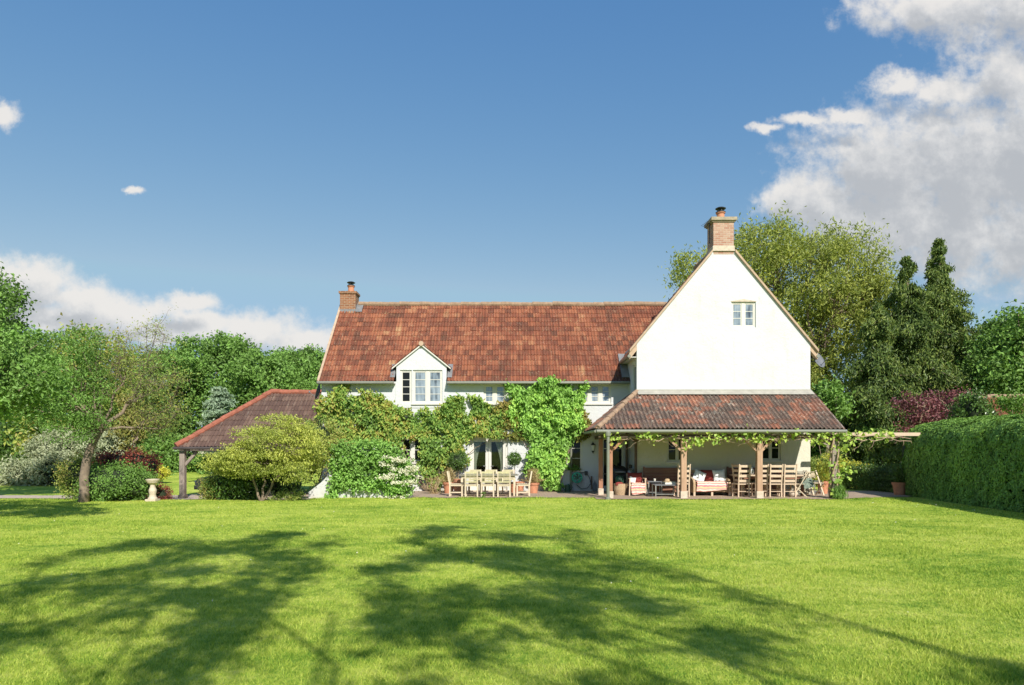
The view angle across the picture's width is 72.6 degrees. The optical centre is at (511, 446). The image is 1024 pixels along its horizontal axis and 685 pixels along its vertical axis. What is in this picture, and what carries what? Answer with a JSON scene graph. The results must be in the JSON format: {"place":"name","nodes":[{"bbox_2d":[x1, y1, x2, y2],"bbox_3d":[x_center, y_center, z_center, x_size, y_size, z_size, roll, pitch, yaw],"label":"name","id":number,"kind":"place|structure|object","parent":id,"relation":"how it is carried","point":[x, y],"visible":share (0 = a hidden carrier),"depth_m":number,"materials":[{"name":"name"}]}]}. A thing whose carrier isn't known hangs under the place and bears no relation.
{"place":"outdoors","nodes":[
{"label":"outdoors","id":0,"kind":"place"},
{"bbox_2d":[0,492,310,499],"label":"gravel drive","id":1,"kind":"structure","parent":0,"point":[190,497],"depth_m":30.24,"materials":[{"name":"beige gravel"}]},
{"bbox_2d":[81,445,167,498],"bbox_3d":[-14.029,0.929,25.462,2.676,2.034,2.219,0,0,0],"label":"smoke bush","id":2,"kind":"object","parent":1,"relation":"on","point":[134,457],"visible":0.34,"depth_m":25.08,"materials":[{"name":"red plant"}]},
{"bbox_2d":[173,389,320,497],"bbox_3d":[-10.916,-0.202,31.996,6.391,4.944,6.214,0,0,0],"label":"carport","id":3,"kind":"object","parent":1,"relation":"on","point":[214,434],"visible":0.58,"depth_m":30.32,"materials":[{"name":"brown ceramic"}]},
{"bbox_2d":[295,412,349,490],"bbox_3d":[-7.194,0.276,26.293,2.481,3.180,2.192,0,0,0],"label":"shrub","id":4,"kind":"object","parent":1,"relation":"on","point":[329,430],"visible":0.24,"depth_m":26.15,"materials":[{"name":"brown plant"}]},
{"bbox_2d":[438,467,457,492],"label":"potted grass","id":5,"kind":"object","parent":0,"point":[445,485],"depth_m":26.80,"materials":[{"name":"ceramic"}]},
{"bbox_2d":[0,460,1023,684],"bbox_3d":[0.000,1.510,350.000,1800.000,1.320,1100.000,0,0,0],"label":"lawn","id":6,"kind":"structure","parent":0,"point":[173,480],"depth_m":8.80,"materials":[{"name":"green plant"}]},
{"bbox_2d":[0,416,47,466],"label":"leafy tree","id":7,"kind":"object","parent":6,"relation":"on","point":[6,449],"visible":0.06,"depth_m":61.99,"materials":[{"name":"green plant"}]},
{"bbox_2d":[0,273,61,406],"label":"oak tree","id":8,"kind":"object","parent":6,"relation":"on","point":[10,307],"visible":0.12,"depth_m":28.17,"materials":[{"name":"green plant"}]},
{"bbox_2d":[0,261,87,431],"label":"oak tree","id":9,"kind":"object","parent":6,"relation":"on","point":[22,383],"visible":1,"depth_m":15.11,"materials":[{"name":"green plant"}]},
{"bbox_2d":[0,424,139,485],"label":"silver shrub","id":10,"kind":"object","parent":6,"relation":"on","point":[34,469],"visible":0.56,"depth_m":38.41,"materials":[{"name":"grey plant"}]},
{"bbox_2d":[47,445,101,499],"bbox_3d":[-15.091,0.899,24.301,1.677,1.976,2.098,0,0,0],"label":"round bush","id":11,"kind":"object","parent":6,"relation":"on","point":[66,480],"visible":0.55,"depth_m":23.87,"materials":[{"name":"green plant"}]},
{"bbox_2d":[0,312,156,459],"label":"olive tree","id":12,"kind":"object","parent":6,"relation":"on","point":[24,437],"visible":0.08,"depth_m":43.40,"materials":[{"name":"green plant"}]},
{"bbox_2d":[0,308,201,501],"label":"leaning tree","id":13,"kind":"object","parent":6,"relation":"on","point":[97,422],"visible":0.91,"depth_m":22.61,"materials":[{"name":"green plant"}]},
{"bbox_2d":[70,454,162,501],"bbox_3d":[-13.309,1.062,23.526,3.023,1.625,2.491,0,0,0],"label":"round bush","id":14,"kind":"object","parent":6,"relation":"on","point":[114,482],"visible":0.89,"depth_m":23.17,"materials":[{"name":"green plant"}]},
{"bbox_2d":[106,392,154,458],"bbox_3d":[-22.070,-0.553,39.913,2.442,5.658,3.403,0,0,0],"label":"cypress","id":15,"kind":"object","parent":6,"relation":"on","point":[134,440],"visible":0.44,"depth_m":39.67,"materials":[{"name":"green plant"}]},
{"bbox_2d":[57,379,204,443],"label":"leafy tree","id":16,"kind":"object","parent":6,"relation":"on","point":[183,429],"visible":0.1,"depth_m":57.02,"materials":[{"name":"green plant"}]},
{"bbox_2d":[145,479,159,500],"bbox_3d":[-11.968,1.450,23.200,0.450,0.760,0.450,0,0,0],"label":"birdbath","id":17,"kind":"object","parent":6,"relation":"on","point":[152,490],"visible":0.99,"depth_m":23.10,"materials":[{"name":"stone"}]},
{"bbox_2d":[135,438,177,475],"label":"bush","id":18,"kind":"object","parent":6,"relation":"on","point":[164,458],"visible":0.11,"depth_m":46.50,"materials":[{"name":"green plant"}]},
{"bbox_2d":[138,426,177,469],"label":"bush","id":19,"kind":"object","parent":6,"relation":"on","point":[158,439],"visible":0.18,"depth_m":52.75,"materials":[{"name":"green plant"}]},
{"bbox_2d":[146,483,174,499],"bbox_3d":[-12.066,1.531,23.940,0.948,0.684,0.864,0,0,-42],"label":"berberis","id":20,"kind":"object","parent":6,"relation":"on","point":[161,494],"visible":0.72,"depth_m":23.84,"materials":[{"name":"red plant"}]},
{"bbox_2d":[156,462,171,483],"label":"yellow shrub","id":21,"kind":"object","parent":6,"relation":"on","point":[163,470],"visible":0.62,"depth_m":39.92,"materials":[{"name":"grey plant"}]},
{"bbox_2d":[161,426,201,472],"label":"bush","id":22,"kind":"object","parent":6,"relation":"on","point":[174,457],"visible":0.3,"depth_m":51.19,"materials":[{"name":"green plant"}]},
{"bbox_2d":[114,329,261,432],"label":"leafy tree","id":23,"kind":"object","parent":6,"relation":"on","point":[211,353],"visible":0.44,"depth_m":59.14,"materials":[{"name":"green plant"}]},
{"bbox_2d":[175,386,238,451],"bbox_3d":[-16.769,-0.705,40.026,3.958,5.615,3.339,0,0,17],"label":"cedar","id":24,"kind":"object","parent":6,"relation":"on","point":[219,401],"visible":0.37,"depth_m":39.63,"materials":[{"name":"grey plant"}]},
{"bbox_2d":[195,472,222,499],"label":"olive shrub","id":25,"kind":"object","parent":6,"relation":"on","point":[205,496],"visible":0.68,"depth_m":23.69,"materials":[{"name":"green plant"}]},
{"bbox_2d":[192,451,228,473],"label":"flowering shrub","id":26,"kind":"object","parent":6,"relation":"on","point":[202,454],"visible":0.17,"depth_m":42.97,"materials":[{"name":"green plant"}]},
{"bbox_2d":[197,465,274,500],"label":"laurel shrub","id":27,"kind":"object","parent":6,"relation":"on","point":[238,489],"visible":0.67,"depth_m":23.61,"materials":[{"name":"green plant"}]},
{"bbox_2d":[201,346,320,409],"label":"leafy tree","id":28,"kind":"object","parent":6,"relation":"on","point":[265,373],"visible":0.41,"depth_m":52.15,"materials":[{"name":"green plant"}]},
{"bbox_2d":[190,409,337,500],"bbox_3d":[-7.947,0.308,23.433,5.219,3.140,3.559,0,0,-29],"label":"japanese maple","id":29,"kind":"object","parent":6,"relation":"on","point":[245,458],"visible":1,"depth_m":22.89,"materials":[{"name":"green plant"}]},
{"bbox_2d":[260,465,308,497],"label":"dark shrub","id":30,"kind":"object","parent":6,"relation":"on","point":[277,486],"visible":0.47,"depth_m":24.28,"materials":[{"name":"green plant"}]},
{"bbox_2d":[267,488,305,500],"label":"fern","id":31,"kind":"object","parent":6,"relation":"on","point":[295,496],"visible":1,"depth_m":23.41,"materials":[{"name":"green plant"}]},
{"bbox_2d":[269,343,324,389],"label":"leafy tree","id":32,"kind":"object","parent":6,"relation":"on","point":[310,358],"visible":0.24,"depth_m":63.59,"materials":[{"name":"green plant"}]},
{"bbox_2d":[308,455,412,498],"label":"garden wall","id":33,"kind":"structure","parent":6,"relation":"on","point":[318,490],"depth_m":24.62,"materials":[{"name":"white paint"}]},
{"bbox_2d":[322,435,423,498],"bbox_3d":[-4.856,0.854,24.475,3.682,2.545,1.318,0,0,7],"label":"climbing hydrangea","id":34,"kind":"object","parent":6,"relation":"on","point":[400,469],"visible":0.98,"depth_m":24.30,"materials":[{"name":"green plant"}]},
{"bbox_2d":[423,471,444,493],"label":"dry plant","id":35,"kind":"object","parent":6,"relation":"on","point":[434,489],"visible":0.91,"depth_m":26.49,"materials":[{"name":"plant"}]},
{"bbox_2d":[309,206,846,499],"bbox_3d":[1.867,-3.410,29.579,20.413,11.620,11.649,0,0,0],"label":"farmhouse","id":36,"kind":"object","parent":6,"relation":"on","point":[720,341],"visible":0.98,"depth_m":26.84,"materials":[{"name":"beige paint"}]},
{"bbox_2d":[400,370,411,402],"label":"window","id":37,"kind":"structure","parent":36,"relation":"in","point":[405,375],"depth_m":28.19,"materials":[{"name":"beige paint"}]},
{"bbox_2d":[312,384,506,491],"bbox_3d":[-4.064,-0.380,27.738,7.849,4.668,0.985,0,0,0],"label":"wisteria","id":38,"kind":"object","parent":36,"relation":"attached to","point":[363,419],"visible":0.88,"depth_m":27.83,"materials":[{"name":"green plant"}]},
{"bbox_2d":[401,438,422,463],"bbox_3d":[-4.033,0.147,28.180,1.067,1.055,0.180,0,0,0],"label":"window","id":39,"kind":"structure","parent":36,"relation":"in","point":[413,448],"depth_m":28.23,"materials":[{"name":"beige paint"}]},
{"bbox_2d":[411,370,442,404],"bbox_3d":[-3.410,-2.407,28.160,1.311,1.405,0.180,0,0,0],"label":"window","id":40,"kind":"structure","parent":36,"relation":"in","point":[427,384],"depth_m":28.21,"materials":[{"name":"beige paint"}]},
{"bbox_2d":[471,439,487,489],"bbox_3d":[-1.307,0.725,28.242,0.698,2.090,0.045,0,0,0],"label":"door","id":41,"kind":"structure","parent":36,"relation":"in","point":[474,440],"depth_m":28.22,"materials":[{"name":"beige paint"}]},
{"bbox_2d":[489,439,505,489],"bbox_3d":[-0.601,0.725,28.242,0.698,2.090,0.045,0,0,0],"label":"door","id":42,"kind":"structure","parent":36,"relation":"in","point":[497,440],"depth_m":28.22,"materials":[{"name":"beige paint"}]},
{"bbox_2d":[484,384,515,404],"bbox_3d":[-0.474,-2.118,28.180,1.473,0.825,0.180,0,0,0],"label":"window","id":43,"kind":"structure","parent":36,"relation":"in","point":[492,392],"depth_m":28.21,"materials":[{"name":"beige paint"}]},
{"bbox_2d":[489,399,591,485],"bbox_3d":[1.152,-0.068,27.885,4.332,3.771,0.674,0,0,0],"label":"wisteria","id":44,"kind":"object","parent":36,"relation":"attached to","point":[504,405],"visible":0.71,"depth_m":27.90,"materials":[{"name":"green plant"}]},
{"bbox_2d":[503,374,589,491],"bbox_3d":[1.387,-0.539,27.756,3.542,4.822,0.972,0,0,0],"label":"creeper","id":45,"kind":"object","parent":36,"relation":"attached to","point":[553,438],"visible":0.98,"depth_m":27.71,"materials":[{"name":"green plant"}]},
{"bbox_2d":[563,439,583,471],"bbox_3d":[2.318,0.283,28.180,1.196,1.465,0.180,0,0,0],"label":"window","id":46,"kind":"structure","parent":36,"relation":"in","point":[577,450],"depth_m":28.23,"materials":[{"name":"beige paint"}]},
{"bbox_2d":[579,384,612,404],"bbox_3d":[3.350,-2.118,28.180,1.433,0.825,0.180,0,0,0],"label":"window","id":47,"kind":"structure","parent":36,"relation":"in","point":[598,394],"depth_m":28.21,"materials":[{"name":"beige paint"}]},
{"bbox_2d":[603,438,622,490],"bbox_3d":[4.074,0.705,28.235,0.866,2.130,0.070,0,0,0],"label":"door","id":48,"kind":"structure","parent":36,"relation":"in","point":[618,452],"depth_m":28.23,"materials":[{"name":"beige paint"}]},
{"bbox_2d":[665,438,689,462],"bbox_3d":[6.270,0.129,26.430,0.907,0.969,0.180,0,0,0],"label":"window","id":49,"kind":"structure","parent":36,"relation":"in","point":[673,454],"depth_m":26.46,"materials":[{"name":"beige paint"}]},
{"bbox_2d":[731,302,754,326],"bbox_3d":[8.777,-5.020,26.483,0.927,0.977,0.074,0,0,0],"label":"window","id":50,"kind":"structure","parent":36,"relation":"in","point":[742,313],"depth_m":26.47,"materials":[{"name":"beige paint"}]},
{"bbox_2d":[763,438,782,461],"bbox_3d":[9.811,0.066,26.430,0.882,0.994,0.180,0,0,0],"label":"window","id":51,"kind":"structure","parent":36,"relation":"in","point":[771,453],"depth_m":26.48,"materials":[{"name":"beige paint"}]},
{"bbox_2d":[657,200,910,402],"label":"willow tree","id":52,"kind":"object","parent":6,"relation":"on","point":[833,311],"visible":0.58,"depth_m":43.81,"materials":[{"name":"green plant"}]},
{"bbox_2d":[810,433,829,461],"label":"bush","id":53,"kind":"object","parent":6,"relation":"on","point":[814,451],"visible":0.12,"depth_m":40.84,"materials":[{"name":"plant"}]},
{"bbox_2d":[810,450,843,486],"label":"pale shrub","id":54,"kind":"object","parent":6,"relation":"on","point":[815,462],"visible":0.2,"depth_m":30.83,"materials":[{"name":"green plant"}]},
{"bbox_2d":[810,374,860,454],"bbox_3d":[15.379,-0.991,34.126,2.614,5.073,4.722,0,0,0],"label":"bush","id":55,"kind":"object","parent":6,"relation":"on","point":[833,399],"visible":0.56,"depth_m":32.94,"materials":[{"name":"green plant"}]},
{"bbox_2d":[822,453,873,487],"bbox_3d":[14.619,1.040,30.241,2.191,1.621,1.612,0,0,0],"label":"spurge","id":56,"kind":"object","parent":6,"relation":"on","point":[841,466],"visible":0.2,"depth_m":30.03,"materials":[{"name":"green plant"}]},
{"bbox_2d":[827,457,901,492],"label":"hedge","id":57,"kind":"object","parent":6,"relation":"on","point":[866,477],"visible":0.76,"depth_m":28.48,"materials":[{"name":"green plant"}]},
{"bbox_2d":[817,301,927,469],"bbox_3d":[20.037,-3.004,37.931,7.427,9.968,7.260,0,0,23],"label":"conifer","id":58,"kind":"object","parent":6,"relation":"on","point":[874,372],"visible":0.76,"depth_m":37.39,"materials":[{"name":"green plant"}]},
{"bbox_2d":[830,433,921,435],"bbox_3d":[13.330,0.642,25.010,3.740,2.317,0.140,0,0,0],"label":"pergola","id":59,"kind":"object","parent":6,"relation":"on","point":[901,434],"visible":0.07,"depth_m":24.95,"materials":[{"name":"brown wood"}]},
{"bbox_2d":[854,422,908,466],"bbox_3d":[19.661,-0.028,36.844,3.052,2.704,3.065,0,0,0],"label":"orchard tree","id":60,"kind":"object","parent":6,"relation":"on","point":[875,429],"visible":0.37,"depth_m":36.55,"materials":[{"name":"green plant"}]},
{"bbox_2d":[838,255,988,457],"bbox_3d":[22.769,-4.536,39.754,9.893,13.064,9.523,0,0,0],"label":"conifer","id":61,"kind":"object","parent":6,"relation":"on","point":[910,314],"visible":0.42,"depth_m":39.04,"materials":[{"name":"green plant"}]},
{"bbox_2d":[886,384,971,438],"bbox_3d":[19.699,-0.604,33.038,4.226,4.743,2.644,0,0,0],"label":"plum tree","id":62,"kind":"object","parent":6,"relation":"on","point":[925,412],"visible":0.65,"depth_m":32.86,"materials":[{"name":"purple plant"}]},
{"bbox_2d":[907,237,991,394],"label":"conifer","id":63,"kind":"object","parent":6,"relation":"on","point":[941,285],"visible":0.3,"depth_m":40.21,"materials":[{"name":"green plant"}]},
{"bbox_2d":[901,414,1023,512],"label":"clipped hedge","id":64,"kind":"object","parent":6,"relation":"on","point":[977,461],"visible":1,"depth_m":21.59,"materials":[{"name":"green plant"}]},
{"bbox_2d":[941,386,1001,419],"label":"bush","id":65,"kind":"object","parent":6,"relation":"on","point":[970,404],"visible":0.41,"depth_m":28.21,"materials":[{"name":"green plant"}]},
{"bbox_2d":[943,299,1023,396],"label":"leafy tree","id":66,"kind":"object","parent":6,"relation":"on","point":[996,368],"visible":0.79,"depth_m":37.26,"materials":[{"name":"green plant"}]},
{"bbox_2d":[957,394,1023,416],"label":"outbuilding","id":67,"kind":"structure","parent":6,"relation":"on","point":[995,409],"depth_m":31.25,"materials":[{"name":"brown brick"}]},
{"bbox_2d":[968,307,1018,361],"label":"leafy tree","id":68,"kind":"object","parent":6,"relation":"on","point":[990,322],"visible":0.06,"depth_m":51.54,"materials":[{"name":"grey plant"}]},
{"bbox_2d":[982,388,1023,414],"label":"bush","id":69,"kind":"object","parent":6,"relation":"on","point":[1012,404],"visible":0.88,"depth_m":28.17,"materials":[{"name":"green plant"}]},
{"bbox_2d":[0,0,1023,427],"label":"sky","id":70,"kind":"structure","parent":0,"point":[226,166],"materials":[{"name":"blue"}]},
{"bbox_2d":[384,491,909,498],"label":"patio","id":71,"kind":"structure","parent":0,"point":[586,494],"depth_m":25.52,"materials":[{"name":"stone"}]},
{"bbox_2d":[447,471,463,495],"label":"garden chair","id":72,"kind":"object","parent":71,"relation":"on","point":[455,484],"visible":0.98,"depth_m":25.08,"materials":[{"name":"brown wood"}]},
{"bbox_2d":[446,450,472,490],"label":"potted topiary","id":73,"kind":"object","parent":71,"relation":"on","point":[459,459],"visible":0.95,"depth_m":27.15,"materials":[{"name":"plant"}]},
{"bbox_2d":[465,471,478,496],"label":"garden chair","id":74,"kind":"object","parent":71,"relation":"on","point":[470,481],"visible":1,"depth_m":24.84,"materials":[{"name":"brown wood"}]},
{"bbox_2d":[458,474,517,495],"bbox_3d":[-0.865,1.394,25.748,2.150,0.768,0.996,0,0,0],"label":"dining table","id":75,"kind":"object","parent":71,"relation":"on","point":[491,476],"visible":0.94,"depth_m":25.33,"materials":[{"name":"grey wood"}]},
{"bbox_2d":[481,471,494,496],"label":"garden chair","id":76,"kind":"object","parent":71,"relation":"on","point":[489,481],"visible":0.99,"depth_m":24.86,"materials":[{"name":"brown wood"}]},
{"bbox_2d":[497,471,510,496],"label":"garden chair","id":77,"kind":"object","parent":71,"relation":"on","point":[503,481],"visible":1,"depth_m":24.83,"materials":[{"name":"brown wood"}]},
{"bbox_2d":[506,449,521,492],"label":"potted topiary","id":78,"kind":"object","parent":71,"relation":"on","point":[514,460],"visible":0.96,"depth_m":27.18,"materials":[{"name":"plant"}]},
{"bbox_2d":[516,471,532,495],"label":"garden chair","id":79,"kind":"object","parent":71,"relation":"on","point":[522,484],"visible":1,"depth_m":25.17,"materials":[{"name":"brown wood"}]},
{"bbox_2d":[518,466,544,492],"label":"potted grass","id":80,"kind":"object","parent":71,"relation":"on","point":[534,483],"depth_m":26.79,"materials":[{"name":"ceramic"}]},
{"bbox_2d":[603,466,626,492],"bbox_3d":[4.001,1.249,26.979,0.940,1.058,0.542,0,0,0],"label":"barbecue","id":81,"kind":"object","parent":71,"relation":"on","point":[620,470],"visible":0.59,"depth_m":26.78,"materials":[{"name":"black metal"}]},
{"bbox_2d":[614,483,626,494],"bbox_3d":[4.034,1.568,25.900,0.520,0.420,0.520,0,0,0],"label":"log basket","id":82,"kind":"object","parent":71,"relation":"on","point":[620,489],"visible":0.92,"depth_m":25.70,"materials":[{"name":"wicker"}]},
{"bbox_2d":[626,474,646,495],"bbox_3d":[4.591,1.389,25.787,0.645,0.788,0.735,0,0,0],"label":"wooden armchair","id":83,"kind":"object","parent":71,"relation":"on","point":[629,484],"visible":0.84,"depth_m":25.47,"materials":[{"name":"brown wood"}]},
{"bbox_2d":[627,472,642,482],"bbox_3d":[4.571,1.140,25.910,0.560,0.400,0.160,0,-14,0],"label":"cushion","id":84,"kind":"object","parent":83,"relation":"on","point":[638,476],"visible":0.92,"depth_m":25.85,"materials":[{"name":"red fabric"}]},
{"bbox_2d":[631,477,645,494],"bbox_3d":[4.610,1.400,25.706,0.546,0.697,0.719,0,0,0],"label":"throw","id":85,"kind":"object","parent":83,"relation":"on","point":[637,488],"visible":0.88,"depth_m":25.37,"materials":[{"name":"fabric"}]},
{"bbox_2d":[643,467,679,493],"bbox_3d":[5.612,1.259,26.025,1.350,1.038,0.470,0,0,0],"label":"settle bench","id":86,"kind":"object","parent":71,"relation":"on","point":[659,474],"visible":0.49,"depth_m":26.21,"materials":[{"name":"brown wood"}]},
{"bbox_2d":[651,484,677,496],"bbox_3d":[5.449,1.554,24.875,0.811,0.448,0.650,0,0,0],"label":"coffee table","id":87,"kind":"object","parent":71,"relation":"on","point":[673,485],"visible":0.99,"depth_m":24.57,"materials":[{"name":"grey metal"}]},
{"bbox_2d":[674,464,690,496],"bbox_3d":[6.118,1.192,25.068,0.472,1.173,0.562,0,0,-4],"label":"ladderback chair","id":88,"kind":"object","parent":71,"relation":"on","point":[678,476],"visible":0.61,"depth_m":24.86,"materials":[{"name":"brown wood"}]},
{"bbox_2d":[688,470,730,495],"bbox_3d":[7.280,1.317,25.763,1.370,0.922,0.886,0,0,0],"label":"bench","id":89,"kind":"object","parent":71,"relation":"on","point":[693,486],"visible":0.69,"depth_m":25.37,"materials":[{"name":"brown wood"}]},
{"bbox_2d":[693,469,705,480],"bbox_3d":[6.915,1.080,25.710,0.460,0.440,0.150,24,-22,0],"label":"cushion","id":90,"kind":"object","parent":89,"relation":"on","point":[698,475],"visible":0.94,"depth_m":25.65,"materials":[{"name":"white fabric"}]},
{"bbox_2d":[691,473,727,491],"bbox_3d":[7.278,1.259,25.698,1.166,0.736,0.854,0,0,0],"label":"throw","id":91,"kind":"object","parent":89,"relation":"on","point":[706,485],"visible":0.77,"depth_m":25.29,"materials":[{"name":"fabric"}]},
{"bbox_2d":[701,470,713,480],"bbox_3d":[7.258,1.050,25.850,0.480,0.420,0.140,0,-16,0],"label":"cushion","id":92,"kind":"object","parent":91,"relation":"on","point":[709,475],"visible":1,"depth_m":25.79,"materials":[{"name":"red fabric"}]},
{"bbox_2d":[712,469,725,480],"bbox_3d":[7.660,1.060,25.750,0.460,0.460,0.150,-4,-18,0],"label":"cushion","id":93,"kind":"object","parent":91,"relation":"on","point":[718,475],"visible":0.99,"depth_m":25.69,"materials":[{"name":"white fabric"}]},
{"bbox_2d":[732,464,750,496],"bbox_3d":[8.205,1.192,24.916,0.472,1.173,0.562,0,0,-10],"label":"ladderback chair","id":94,"kind":"object","parent":71,"relation":"on","point":[748,480],"visible":0.99,"depth_m":24.72,"materials":[{"name":"brown wood"}]},
{"bbox_2d":[731,464,751,496],"bbox_3d":[8.336,1.192,25.258,0.562,1.173,0.472,0,0,-20],"label":"ladderback chair","id":95,"kind":"object","parent":71,"relation":"on","point":[733,471],"visible":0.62,"depth_m":25.21,"materials":[{"name":"brown wood"}]},
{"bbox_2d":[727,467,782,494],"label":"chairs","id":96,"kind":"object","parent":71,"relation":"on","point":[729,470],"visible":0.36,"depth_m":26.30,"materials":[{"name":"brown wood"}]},
{"bbox_2d":[603,424,911,497],"bbox_3d":[8.774,0.506,24.162,11.293,2.615,1.408,0,0,-5],"label":"grape vine","id":97,"kind":"object","parent":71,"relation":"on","point":[793,436],"visible":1,"depth_m":24.06,"materials":[{"name":"green plant"}]},
{"bbox_2d":[752,464,768,496],"bbox_3d":[8.927,1.192,25.069,0.472,1.173,0.562,0,0,3],"label":"ladderback chair","id":98,"kind":"object","parent":71,"relation":"on","point":[766,481],"visible":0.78,"depth_m":24.87,"materials":[{"name":"brown wood"}]},
{"bbox_2d":[729,474,804,495],"bbox_3d":[9.379,1.394,25.550,2.599,0.768,0.800,0,0,0],"label":"dining table","id":99,"kind":"object","parent":71,"relation":"on","point":[798,477],"visible":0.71,"depth_m":25.22,"materials":[{"name":"brown wood"}]},
{"bbox_2d":[765,464,783,496],"bbox_3d":[9.371,1.192,24.919,0.472,1.173,0.562,0,0,0],"label":"ladderback chair","id":100,"kind":"object","parent":71,"relation":"on","point":[776,484],"visible":0.91,"depth_m":24.73,"materials":[{"name":"brown wood"}]},
{"bbox_2d":[778,464,797,496],"bbox_3d":[9.866,1.192,24.919,0.472,1.173,0.562,0,0,-2],"label":"ladderback chair","id":101,"kind":"object","parent":71,"relation":"on","point":[790,484],"visible":0.9,"depth_m":24.72,"materials":[{"name":"brown wood"}]},
{"bbox_2d":[793,471,809,496],"bbox_3d":[10.366,1.329,25.036,0.584,0.917,0.445,0,0,15],"label":"folding chair","id":102,"kind":"object","parent":71,"relation":"on","point":[800,482],"visible":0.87,"depth_m":24.88,"materials":[{"name":"brown wood"}]},
{"bbox_2d":[798,478,814,488],"bbox_3d":[10.563,1.298,25.024,0.422,0.377,0.513,0,0,0],"label":"coat","id":103,"kind":"object","parent":102,"relation":"on","point":[807,483],"visible":0.96,"depth_m":24.85,"materials":[{"name":"grey fabric"}]},
{"bbox_2d":[805,470,823,495],"bbox_3d":[11.193,1.329,25.764,0.445,0.917,0.584,0,0,-10],"label":"folding chair","id":104,"kind":"object","parent":71,"relation":"on","point":[813,473],"visible":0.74,"depth_m":25.83,"materials":[{"name":"brown wood"}]},
{"bbox_2d":[830,484,848,499],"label":"grass tuft","id":105,"kind":"object","parent":71,"relation":"on","point":[839,493],"visible":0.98,"depth_m":23.85,"materials":[{"name":"green plant"}]},
{"bbox_2d":[881,462,909,494],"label":"potted shrub","id":106,"kind":"object","parent":71,"relation":"on","point":[898,485],"visible":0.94,"depth_m":25.88,"materials":[{"name":"green plant"}]},
{"bbox_2d":[810,460,849,493],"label":"potted plant","id":107,"kind":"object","parent":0,"point":[820,472],"depth_m":26.48,"materials":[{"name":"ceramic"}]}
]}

